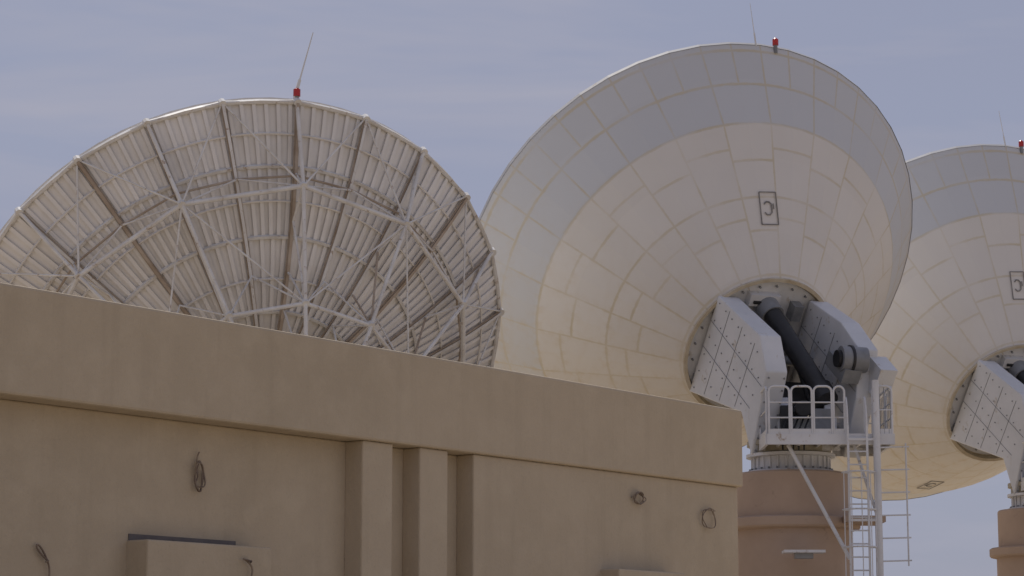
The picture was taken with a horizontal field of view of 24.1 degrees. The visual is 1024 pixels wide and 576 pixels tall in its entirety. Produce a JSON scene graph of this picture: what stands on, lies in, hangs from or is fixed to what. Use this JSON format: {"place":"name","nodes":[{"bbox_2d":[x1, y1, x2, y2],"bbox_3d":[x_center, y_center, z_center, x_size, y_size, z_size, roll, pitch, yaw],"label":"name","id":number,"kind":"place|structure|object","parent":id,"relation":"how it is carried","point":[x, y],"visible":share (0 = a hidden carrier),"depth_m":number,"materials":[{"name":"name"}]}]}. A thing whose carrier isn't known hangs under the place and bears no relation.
{"place":"outdoors","nodes":[
{"label":"outdoors","id":0,"kind":"place"},
{"bbox_2d":[0,0,1023,575],"label":"sky","id":1,"kind":"structure","parent":0,"point":[467,82],"materials":[{"name":"blue"}]},
{"label":"ground","id":2,"kind":"structure","parent":0,"visible":0},
{"bbox_2d":[0,33,504,367],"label":"satellite dish antenna","id":3,"kind":"object","parent":2,"relation":"on","point":[296,215],"visible":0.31,"depth_m":49.42,"materials":[{"name":"white paint"}]},
{"bbox_2d":[0,399,738,575],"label":"walls","id":4,"kind":"structure","parent":2,"relation":"on","point":[84,492],"depth_m":27.62,"materials":[{"name":"beige paint"}]},
{"bbox_2d":[36,544,49,575],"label":"cable loop","id":5,"kind":"object","parent":4,"relation":"attached to","point":[44,556],"visible":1,"depth_m":24.11,"materials":[{"name":"black rubber"}]},
{"bbox_2d":[126,539,270,575],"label":"window hood","id":6,"kind":"object","parent":4,"relation":"attached to","point":[147,557],"depth_m":25.38,"materials":[{"name":"beige paint"}]},
{"bbox_2d":[128,534,235,544],"bbox_3d":[-3.603,2.724,25.789,0.212,0.080,1.600,-7,-12,37],"label":"hood joint","id":7,"kind":"object","parent":6,"relation":"attached to","point":[155,537],"visible":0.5,"depth_m":25.67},
{"bbox_2d":[243,558,252,575],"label":"cable loop","id":8,"kind":"object","parent":6,"relation":"attached to","point":[248,561],"visible":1,"depth_m":25.97,"materials":[{"name":"black rubber"}]},
{"bbox_2d":[194,452,205,491],"bbox_3d":[-3.370,1.990,25.973,0.056,0.442,0.176,-7,-12,37],"label":"cable loop","id":9,"kind":"object","parent":4,"relation":"attached to","point":[203,478],"visible":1,"depth_m":25.96,"materials":[{"name":"black rubber"}]},
{"bbox_2d":[0,282,742,486],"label":"parapet","id":10,"kind":"structure","parent":4,"relation":"on","point":[67,350],"depth_m":27.40,"materials":[{"name":"beige paint"}]},
{"bbox_2d":[631,492,646,504],"bbox_3d":[1.697,2.808,32.098,0.056,0.176,0.317,-7,-12,37],"label":"cable loop","id":11,"kind":"object","parent":4,"relation":"attached to","point":[640,494],"visible":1,"depth_m":32.10,"materials":[{"name":"black rubber"}]},
{"bbox_2d":[601,569,684,575],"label":"window hood","id":12,"kind":"object","parent":4,"relation":"attached to","point":[617,572],"depth_m":31.40,"materials":[{"name":"beige paint"}]},
{"bbox_2d":[702,508,715,528],"bbox_3d":[2.742,3.202,33.410,0.050,0.289,0.390,-7,-12,37],"label":"cable loop","id":13,"kind":"object","parent":4,"relation":"attached to","point":[703,519],"visible":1,"depth_m":33.38,"materials":[{"name":"grey rubber"}]},
{"bbox_2d":[479,5,912,575],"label":"satellite dish antenna","id":14,"kind":"object","parent":2,"relation":"on","point":[726,225],"visible":0.96,"depth_m":57.53,"materials":[{"name":"white paint"}]},
{"bbox_2d":[807,113,1023,575],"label":"satellite dish antenna","id":15,"kind":"object","parent":2,"relation":"on","point":[947,339],"visible":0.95,"depth_m":68.16,"materials":[{"name":"white paint"}]}
]}

